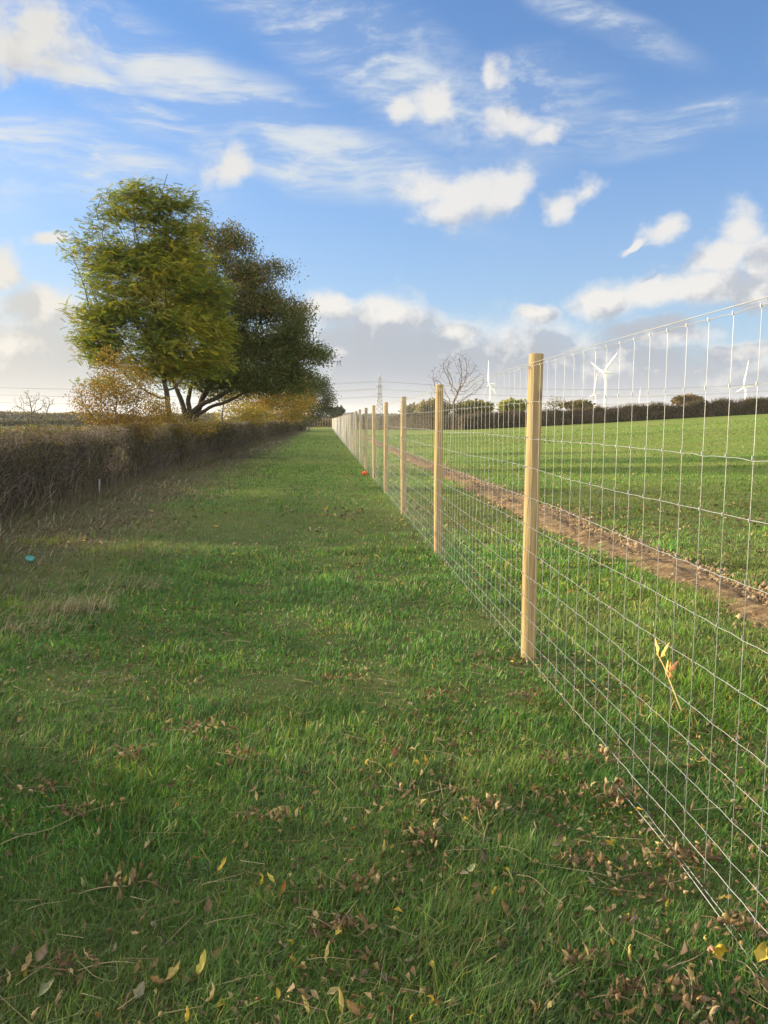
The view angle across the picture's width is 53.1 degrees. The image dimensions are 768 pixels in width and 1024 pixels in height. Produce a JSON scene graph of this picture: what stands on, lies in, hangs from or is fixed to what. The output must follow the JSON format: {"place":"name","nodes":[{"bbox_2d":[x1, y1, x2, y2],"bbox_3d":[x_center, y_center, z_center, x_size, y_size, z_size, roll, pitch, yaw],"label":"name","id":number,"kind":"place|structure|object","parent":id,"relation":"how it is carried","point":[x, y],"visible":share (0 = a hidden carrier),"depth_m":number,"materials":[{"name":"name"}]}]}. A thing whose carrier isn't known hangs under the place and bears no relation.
{"place":"outdoors","nodes":[
{"label":"outdoors","id":0,"kind":"place"},
{"bbox_2d":[0,440,302,690],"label":"dry grass","id":1,"kind":"structure","parent":0,"point":[133,490],"depth_m":11.00,"materials":[{"name":"plant"}]},
{"bbox_2d":[0,414,767,1023],"bbox_3d":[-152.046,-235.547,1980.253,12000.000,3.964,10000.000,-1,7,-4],"label":"ground","id":2,"kind":"structure","parent":0,"point":[380,512],"depth_m":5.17,"materials":[{"name":"plant"}]},
{"bbox_2d":[1,968,10,990],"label":"fallen leaf","id":3,"kind":"object","parent":2,"relation":"on","point":[8,978],"visible":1,"depth_m":2.02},
{"bbox_2d":[11,950,31,974],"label":"fallen leaf","id":4,"kind":"object","parent":2,"relation":"on","point":[27,963],"visible":1,"depth_m":2.05,"materials":[{"name":"plant"}]},
{"bbox_2d":[12,390,46,424],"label":"bare tree","id":5,"kind":"object","parent":2,"relation":"on","point":[30,405],"visible":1,"depth_m":148.68,"materials":[{"name":"brown plant"}]},
{"bbox_2d":[25,555,34,561],"bbox_3d":[-3.768,0.489,8.163,0.101,0.062,0.071,3,34,-22],"label":"plastic scrap","id":6,"kind":"object","parent":2,"relation":"on","point":[29,558],"visible":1,"depth_m":8.17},
{"bbox_2d":[0,592,69,616],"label":"grass tussock","id":7,"kind":"object","parent":2,"relation":"on","point":[10,602],"depth_m":6.18,"materials":[{"name":"plant"}]},
{"bbox_2d":[31,1007,39,1020],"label":"fallen leaf","id":8,"kind":"object","parent":2,"relation":"on","point":[34,1012],"visible":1,"depth_m":1.90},
{"bbox_2d":[31,942,47,967],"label":"fallen leaf","id":9,"kind":"object","parent":2,"relation":"on","point":[43,949],"visible":1,"depth_m":2.10,"materials":[{"name":"plant"}]},
{"bbox_2d":[28,976,54,1000],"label":"fallen leaf","id":10,"kind":"object","parent":2,"relation":"on","point":[44,987],"visible":0.97,"depth_m":1.97,"materials":[{"name":"plant"}]},
{"bbox_2d":[5,772,79,801],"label":"leaf clump","id":11,"kind":"object","parent":2,"relation":"on","point":[48,783],"visible":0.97,"depth_m":3.07,"materials":[{"name":"plant"}]},
{"bbox_2d":[41,397,53,425],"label":"bare tree","id":12,"kind":"object","parent":2,"relation":"on","point":[47,410],"visible":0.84,"depth_m":163.59,"materials":[{"name":"brown plant"}]},
{"bbox_2d":[11,533,88,546],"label":"grass tussock","id":13,"kind":"object","parent":2,"relation":"on","point":[51,540],"depth_m":9.49,"materials":[{"name":"plant"}]},
{"bbox_2d":[0,605,104,641],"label":"grass tussock","id":14,"kind":"object","parent":2,"relation":"on","point":[17,626],"depth_m":5.52,"materials":[{"name":"plant"}]},
{"bbox_2d":[55,989,64,1008],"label":"fallen leaf","id":15,"kind":"object","parent":2,"relation":"on","point":[57,1000],"visible":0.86,"depth_m":1.94,"materials":[{"name":"plant"}]},
{"bbox_2d":[21,581,135,621],"bbox_3d":[-2.338,0.669,6.083,0.958,0.257,0.719,2,7,19],"label":"grass tussock","id":16,"kind":"object","parent":2,"relation":"on","point":[70,602],"depth_m":6.06,"materials":[{"name":"plant"}]},
{"bbox_2d":[29,946,136,987],"bbox_3d":[-0.824,1.210,2.064,0.287,0.074,0.114,2,7,14],"label":"leaf clump","id":17,"kind":"object","parent":2,"relation":"on","point":[59,962],"visible":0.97,"depth_m":2.06,"materials":[{"name":"plant"}]},
{"bbox_2d":[46,795,129,817],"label":"leaf clump","id":18,"kind":"object","parent":2,"relation":"on","point":[66,812],"visible":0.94,"depth_m":2.90,"materials":[{"name":"plant"}]},
{"bbox_2d":[51,541,145,556],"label":"grass tussock","id":19,"kind":"object","parent":2,"relation":"on","point":[98,547],"depth_m":8.82,"materials":[{"name":"plant"}]},
{"bbox_2d":[0,410,219,423],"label":"tree belt","id":20,"kind":"object","parent":2,"relation":"on","point":[17,415],"visible":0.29,"depth_m":345.80,"materials":[{"name":"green plant"}]},
{"bbox_2d":[62,343,164,466],"bbox_3d":[-6.542,-2.395,18.855,2.483,3.548,1.695,-1,7,-4],"label":"hawthorn bush","id":21,"kind":"object","parent":2,"relation":"on","point":[109,419],"visible":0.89,"depth_m":18.68,"materials":[{"name":"orange plant"}]},
{"bbox_2d":[78,861,163,893],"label":"leaf clump","id":22,"kind":"object","parent":2,"relation":"on","point":[132,878],"visible":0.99,"depth_m":2.42,"materials":[{"name":"plant"}]},
{"bbox_2d":[100,742,156,761],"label":"leaf clump","id":23,"kind":"object","parent":2,"relation":"on","point":[133,753],"visible":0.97,"depth_m":3.38,"materials":[{"name":"plant"}]},
{"bbox_2d":[81,572,191,593],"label":"grass tussock","id":24,"kind":"object","parent":2,"relation":"on","point":[132,584],"depth_m":6.88,"materials":[{"name":"plant"}]},
{"bbox_2d":[134,959,140,975],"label":"fallen leaf","id":25,"kind":"object","parent":2,"relation":"on","point":[136,966],"visible":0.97,"depth_m":2.06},
{"bbox_2d":[132,980,144,1002],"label":"fallen leaf","id":26,"kind":"object","parent":2,"relation":"on","point":[141,990],"visible":1,"depth_m":1.97,"materials":[{"name":"plant"}]},
{"bbox_2d":[0,415,286,426],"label":"field hedge","id":27,"kind":"object","parent":2,"relation":"on","point":[13,422],"visible":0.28,"depth_m":196.35,"materials":[{"name":"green plant"}]},
{"bbox_2d":[54,174,243,421],"bbox_3d":[-7.776,-6.349,25.907,6.238,9.774,3.893,-1,7,-4],"label":"ash tree","id":28,"kind":"object","parent":2,"relation":"on","point":[192,309],"visible":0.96,"depth_m":25.32,"materials":[{"name":"green plant"}]},
{"bbox_2d":[141,957,159,968],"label":"fallen leaf","id":29,"kind":"object","parent":2,"relation":"on","point":[155,962],"visible":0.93,"depth_m":2.08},
{"bbox_2d":[0,419,306,532],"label":"hedge","id":30,"kind":"object","parent":2,"relation":"on","point":[43,467],"visible":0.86,"depth_m":15.63,"materials":[{"name":"brown plant"}]},
{"bbox_2d":[150,976,170,984],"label":"fallen leaf","id":31,"kind":"object","parent":2,"relation":"on","point":[158,981],"visible":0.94,"depth_m":2.00,"materials":[{"name":"plant"}]},
{"bbox_2d":[165,961,179,979],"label":"fallen leaf","id":32,"kind":"object","parent":2,"relation":"on","point":[170,974],"visible":0.96,"depth_m":2.02,"materials":[{"name":"plant"}]},
{"bbox_2d":[134,389,227,467],"bbox_3d":[-6.176,-2.469,23.421,2.757,2.614,1.560,-1,7,-4],"label":"hawthorn bush","id":33,"kind":"object","parent":2,"relation":"on","point":[164,416],"visible":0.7,"depth_m":23.28,"materials":[{"name":"orange plant"}]},
{"bbox_2d":[147,715,218,740],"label":"leaf clump","id":34,"kind":"object","parent":2,"relation":"on","point":[196,724],"visible":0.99,"depth_m":3.63,"materials":[{"name":"plant"}]},
{"bbox_2d":[185,1006,188,1023],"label":"fallen leaf","id":35,"kind":"object","parent":2,"relation":"on","point":[187,1014],"visible":1,"depth_m":1.88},
{"bbox_2d":[191,949,205,982],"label":"fallen leaf","id":36,"kind":"object","parent":2,"relation":"on","point":[203,957],"visible":0.9,"depth_m":2.05,"materials":[{"name":"plant"}]},
{"bbox_2d":[201,897,211,914],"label":"fallen leaf","id":37,"kind":"object","parent":2,"relation":"on","point":[207,905],"visible":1,"depth_m":2.33,"materials":[{"name":"plant"}]},
{"bbox_2d":[200,982,214,1001],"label":"fallen leaf","id":38,"kind":"object","parent":2,"relation":"on","point":[211,994],"visible":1,"depth_m":1.95,"materials":[{"name":"plant"}]},
{"bbox_2d":[209,946,221,963],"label":"fallen leaf","id":39,"kind":"object","parent":2,"relation":"on","point":[215,951],"visible":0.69,"depth_m":2.13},
{"bbox_2d":[213,856,226,874],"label":"fallen leaf","id":40,"kind":"object","parent":2,"relation":"on","point":[222,864],"visible":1,"depth_m":2.51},
{"bbox_2d":[186,362,261,421],"bbox_3d":[-7.375,-5.068,36.697,4.598,4.684,2.622,-1,7,-4],"label":"field maple","id":41,"kind":"object","parent":2,"relation":"on","point":[224,398],"visible":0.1,"depth_m":36.62,"materials":[{"name":"orange plant"}]},
{"bbox_2d":[137,208,342,422],"bbox_3d":[-6.201,-6.838,30.091,8.758,9.741,4.763,2,7,19],"label":"oak tree","id":42,"kind":"object","parent":2,"relation":"on","point":[281,347],"visible":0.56,"depth_m":29.33,"materials":[{"name":"green plant"}]},
{"bbox_2d":[215,745,271,765],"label":"leaf clump","id":43,"kind":"object","parent":2,"relation":"on","point":[239,752],"visible":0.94,"depth_m":3.31,"materials":[{"name":"plant"}]},
{"bbox_2d":[209,398,278,429],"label":"hazel bush","id":44,"kind":"object","parent":2,"relation":"on","point":[253,416],"visible":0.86,"depth_m":45.36,"materials":[{"name":"yellow plant"}]},
{"bbox_2d":[229,791,298,825],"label":"leaf clump","id":45,"kind":"object","parent":2,"relation":"on","point":[283,813],"visible":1,"depth_m":2.84,"materials":[{"name":"plant"}]},
{"bbox_2d":[218,377,316,420],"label":"field maple","id":46,"kind":"object","parent":2,"relation":"on","point":[267,401],"visible":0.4,"depth_m":63.02,"materials":[{"name":"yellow plant"}]},
{"bbox_2d":[256,392,322,425],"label":"field maple","id":47,"kind":"object","parent":2,"relation":"on","point":[291,418],"visible":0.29,"depth_m":77.02,"materials":[{"name":"brown plant"}]},
{"bbox_2d":[247,419,331,426],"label":"field hedge","id":48,"kind":"object","parent":2,"relation":"on","point":[328,422],"visible":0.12,"depth_m":186.28,"materials":[{"name":"brown plant"}]},
{"bbox_2d":[302,995,309,1017],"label":"fallen leaf","id":49,"kind":"object","parent":2,"relation":"on","point":[307,1004],"visible":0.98,"depth_m":1.93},
{"bbox_2d":[289,369,341,427],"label":"oak tree","id":50,"kind":"object","parent":2,"relation":"on","point":[326,404],"visible":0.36,"depth_m":106.36,"materials":[{"name":"green plant"}]},
{"bbox_2d":[309,417,332,428],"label":"end fence","id":51,"kind":"object","parent":2,"relation":"on","point":[325,426],"visible":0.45,"depth_m":136.02,"materials":[{"name":"brown wood"}]},
{"bbox_2d":[325,941,329,961],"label":"fallen leaf","id":52,"kind":"object","parent":2,"relation":"on","point":[326,951],"visible":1,"depth_m":2.11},
{"bbox_2d":[305,897,366,941],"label":"leaf clump","id":53,"kind":"object","parent":2,"relation":"on","point":[335,923],"visible":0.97,"depth_m":2.21,"materials":[{"name":"plant"}]},
{"bbox_2d":[326,405,345,417],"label":"bush","id":54,"kind":"object","parent":2,"relation":"on","point":[340,411],"visible":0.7,"depth_m":237.03,"materials":[{"name":"green plant"}]},
{"bbox_2d":[330,923,343,936],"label":"fallen leaf","id":55,"kind":"object","parent":2,"relation":"on","point":[337,931],"visible":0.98,"depth_m":2.19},
{"bbox_2d":[338,987,343,1018],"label":"fallen leaf","id":56,"kind":"object","parent":2,"relation":"on","point":[341,1001],"visible":0.99,"depth_m":1.94,"materials":[{"name":"plant"}]},
{"bbox_2d":[346,999,364,1019],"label":"fallen leaf","id":57,"kind":"object","parent":2,"relation":"on","point":[353,1007],"visible":1,"depth_m":1.91,"materials":[{"name":"plant"}]},
{"bbox_2d":[326,666,386,686],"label":"leaf clump","id":58,"kind":"object","parent":2,"relation":"on","point":[349,675],"visible":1,"depth_m":4.41,"materials":[{"name":"plant"}]},
{"bbox_2d":[336,864,380,904],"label":"leaf clump","id":59,"kind":"object","parent":2,"relation":"on","point":[375,878],"visible":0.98,"depth_m":2.40,"materials":[{"name":"plant"}]},
{"bbox_2d":[227,411,493,420],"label":"tree belt","id":60,"kind":"object","parent":2,"relation":"on","point":[382,414],"visible":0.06,"depth_m":423.66,"materials":[{"name":"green plant"}]},
{"bbox_2d":[376,373,382,412],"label":"pylon","id":61,"kind":"object","parent":2,"relation":"on","point":[378,386],"visible":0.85,"depth_m":720.33,"materials":[{"name":"metal"}]},
{"bbox_2d":[5,396,742,403],"bbox_3d":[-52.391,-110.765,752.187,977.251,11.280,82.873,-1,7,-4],"label":"power line","id":62,"kind":"object","parent":61,"relation":"attached to","point":[336,398],"visible":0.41,"depth_m":728.68,"materials":[{"name":"metal"}]},
{"bbox_2d":[0,381,755,389],"bbox_3d":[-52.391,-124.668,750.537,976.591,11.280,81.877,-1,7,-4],"label":"power line","id":63,"kind":"object","parent":61,"relation":"attached to","point":[467,386],"visible":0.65,"depth_m":737.08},
{"bbox_2d":[16,388,767,396],"bbox_3d":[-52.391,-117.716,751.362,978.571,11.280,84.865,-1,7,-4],"label":"power line","id":64,"kind":"object","parent":61,"relation":"attached to","point":[434,392],"visible":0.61,"depth_m":732.71,"materials":[{"name":"metal"}]},
{"bbox_2d":[0,502,767,1023],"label":"leaf litter","id":65,"kind":"object","parent":2,"relation":"on","point":[546,984],"visible":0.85,"depth_m":2.81,"materials":[{"name":"plant"}]},
{"bbox_2d":[707,945,714,961],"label":"fallen leaf","id":66,"kind":"object","parent":65,"relation":"on","point":[710,948],"visible":1,"depth_m":2.09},
{"bbox_2d":[391,746,398,755],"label":"fallen leaf","id":67,"kind":"object","parent":2,"relation":"on","point":[395,751],"visible":1,"depth_m":3.35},
{"bbox_2d":[397,402,425,417],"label":"bush","id":68,"kind":"object","parent":2,"relation":"on","point":[413,409],"visible":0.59,"depth_m":113.01,"materials":[{"name":"green plant"}]},
{"bbox_2d":[401,818,440,851],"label":"leaf clump","id":69,"kind":"object","parent":2,"relation":"on","point":[422,833],"visible":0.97,"depth_m":2.69,"materials":[{"name":"plant"}]},
{"bbox_2d":[414,396,452,415],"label":"bush","id":70,"kind":"object","parent":2,"relation":"on","point":[422,406],"visible":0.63,"depth_m":106.26,"materials":[{"name":"green plant"}]},
{"bbox_2d":[419,684,465,698],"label":"leaf clump","id":71,"kind":"object","parent":2,"relation":"on","point":[429,694],"visible":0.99,"depth_m":4.10,"materials":[{"name":"plant"}]},
{"bbox_2d":[428,353,483,429],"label":"bare tree","id":72,"kind":"object","parent":2,"relation":"on","point":[460,400],"visible":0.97,"depth_m":96.83,"materials":[{"name":"brown plant"}]},
{"bbox_2d":[452,398,494,416],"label":"bush","id":73,"kind":"object","parent":2,"relation":"on","point":[469,403],"visible":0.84,"depth_m":106.12,"materials":[{"name":"green plant"}]},
{"bbox_2d":[480,848,486,867],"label":"fallen leaf","id":74,"kind":"object","parent":2,"relation":"on","point":[483,853],"visible":0.97,"depth_m":2.54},
{"bbox_2d":[482,361,495,400],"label":"wind turbine","id":75,"kind":"object","parent":2,"relation":"on","point":[490,384],"visible":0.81,"depth_m":1348.55,"materials":[{"name":"paint"}]},
{"bbox_2d":[462,793,517,816],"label":"leaf clump","id":76,"kind":"object","parent":2,"relation":"on","point":[474,803],"visible":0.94,"depth_m":2.89,"materials":[{"name":"plant"}]},
{"bbox_2d":[502,900,512,918],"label":"fallen leaf","id":77,"kind":"object","parent":2,"relation":"on","point":[505,906],"visible":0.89,"depth_m":2.28,"materials":[{"name":"plant"}]},
{"bbox_2d":[495,397,526,412],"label":"tree","id":78,"kind":"object","parent":2,"relation":"on","point":[522,406],"visible":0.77,"depth_m":110.11,"materials":[{"name":"green plant"}]},
{"bbox_2d":[504,688,542,701],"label":"leaf clump","id":79,"kind":"object","parent":2,"relation":"on","point":[522,693],"visible":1,"depth_m":4.11,"materials":[{"name":"plant"}]},
{"bbox_2d":[332,296,767,976],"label":"deer fence","id":80,"kind":"object","parent":2,"relation":"on","point":[342,426],"visible":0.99,"depth_m":4.74,"materials":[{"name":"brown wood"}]},
{"bbox_2d":[655,637,681,710],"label":"dry sprig","id":81,"kind":"object","parent":80,"relation":"attached to","point":[672,667],"visible":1,"depth_m":2.76,"materials":[{"name":"plant"}]},
{"bbox_2d":[501,846,606,875],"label":"dead stalk","id":82,"kind":"object","parent":2,"relation":"on","point":[554,866],"visible":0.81,"depth_m":2.52,"materials":[{"name":"plant"}]},
{"bbox_2d":[543,395,564,409],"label":"bare tree","id":83,"kind":"object","parent":2,"relation":"on","point":[553,402],"visible":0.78,"depth_m":118.72,"materials":[{"name":"plant"}]},
{"bbox_2d":[531,748,580,765],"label":"leaf clump","id":84,"kind":"object","parent":2,"relation":"on","point":[552,755],"visible":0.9,"depth_m":3.31,"materials":[{"name":"plant"}]},
{"bbox_2d":[351,396,767,429],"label":"field hedge","id":85,"kind":"object","parent":2,"relation":"on","point":[699,408],"visible":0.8,"depth_m":95.39,"materials":[{"name":"green plant"}]},
{"bbox_2d":[557,399,595,409],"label":"bush","id":86,"kind":"object","parent":2,"relation":"on","point":[575,404],"visible":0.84,"depth_m":115.97,"materials":[{"name":"green plant"}]},
{"bbox_2d":[532,836,638,882],"bbox_3d":[0.673,1.152,2.548,0.320,0.073,0.193,4,8,29],"label":"leaf clump","id":87,"kind":"object","parent":2,"relation":"on","point":[590,862],"visible":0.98,"depth_m":2.54,"materials":[{"name":"plant"}]},
{"bbox_2d":[406,460,767,647],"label":"soil crumbs","id":88,"kind":"object","parent":2,"relation":"on","point":[753,597],"visible":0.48,"depth_m":8.90,"materials":[{"name":"soil"}]},
{"bbox_2d":[541,941,632,988],"bbox_3d":[0.524,1.208,2.066,0.274,0.075,0.098,-2,7,-16],"label":"leaf clump","id":89,"kind":"object","parent":2,"relation":"on","point":[571,958],"visible":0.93,"depth_m":2.07,"materials":[{"name":"plant"}]},
{"bbox_2d":[588,375,600,405],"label":"wind turbine","id":90,"kind":"object","parent":2,"relation":"on","point":[594,394],"visible":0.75,"depth_m":1481.64,"materials":[{"name":"paint"}]},
{"bbox_2d":[591,352,617,405],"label":"wind turbine","id":91,"kind":"object","parent":2,"relation":"on","point":[605,379],"visible":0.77,"depth_m":1045.10,"materials":[{"name":"paint"}]},
{"bbox_2d":[586,744,643,771],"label":"leaf clump","id":92,"kind":"object","parent":2,"relation":"on","point":[602,749],"visible":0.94,"depth_m":3.32,"materials":[{"name":"plant"}]},
{"bbox_2d":[578,776,659,808],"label":"leaf clump","id":93,"kind":"object","parent":2,"relation":"on","point":[619,782],"visible":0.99,"depth_m":3.00,"materials":[{"name":"plant"}]},
{"bbox_2d":[611,1006,635,1015],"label":"fallen leaf","id":94,"kind":"object","parent":2,"relation":"on","point":[626,1012],"visible":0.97,"depth_m":1.89,"materials":[{"name":"plant"}]},
{"bbox_2d":[590,970,672,1018],"bbox_3d":[0.653,1.218,1.953,0.210,0.083,0.154,-5,8,-37],"label":"leaf clump","id":95,"kind":"object","parent":2,"relation":"on","point":[619,994],"visible":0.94,"depth_m":1.95,"materials":[{"name":"plant"}]},
{"bbox_2d":[655,874,666,885],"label":"fallen leaf","id":96,"kind":"object","parent":2,"relation":"on","point":[661,883],"visible":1,"depth_m":2.46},
{"bbox_2d":[642,837,721,877],"bbox_3d":[1.004,1.153,2.597,0.246,0.086,0.220,5,8,35],"label":"leaf clump","id":97,"kind":"object","parent":2,"relation":"on","point":[681,851],"visible":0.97,"depth_m":2.59,"materials":[{"name":"plant"}]},
{"bbox_2d":[652,964,721,1023],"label":"leaf clump","id":98,"kind":"object","parent":2,"relation":"on","point":[703,998],"visible":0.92,"depth_m":1.94,"materials":[{"name":"plant"}]},
{"bbox_2d":[670,393,704,405],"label":"bush","id":99,"kind":"object","parent":2,"relation":"on","point":[679,399],"visible":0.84,"depth_m":122.63,"materials":[{"name":"brown plant"}]},
{"bbox_2d":[708,1005,719,1023],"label":"fallen leaf","id":100,"kind":"object","parent":2,"relation":"on","point":[712,1010],"visible":1,"depth_m":1.89,"materials":[{"name":"plant"}]},
{"bbox_2d":[713,944,728,965],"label":"fallen leaf","id":101,"kind":"object","parent":2,"relation":"on","point":[720,950],"visible":1,"depth_m":2.08,"materials":[{"name":"plant"}]},
{"bbox_2d":[694,908,767,946],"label":"leaf clump","id":102,"kind":"object","parent":2,"relation":"on","point":[721,920],"visible":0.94,"depth_m":2.22,"materials":[{"name":"plant"}]},
{"bbox_2d":[737,360,752,399],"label":"wind turbine","id":103,"kind":"object","parent":2,"relation":"on","point":[746,387],"visible":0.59,"depth_m":1143.97,"materials":[{"name":"paint"}]},
{"bbox_2d":[754,940,767,968],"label":"fallen leaf","id":104,"kind":"object","parent":2,"relation":"on","point":[760,952],"visible":1,"depth_m":2.09,"materials":[{"name":"plant"}]},
{"bbox_2d":[761,976,767,991],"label":"fallen leaf","id":105,"kind":"object","parent":2,"relation":"on","point":[765,982],"visible":1,"depth_m":2.00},
{"bbox_2d":[0,0,767,418],"label":"sky","id":106,"kind":"structure","parent":0,"point":[500,183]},
{"bbox_2d":[354,432,767,627],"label":"dirt track","id":107,"kind":"structure","parent":0,"point":[750,606],"depth_m":8.66,"materials":[{"name":"soil"}]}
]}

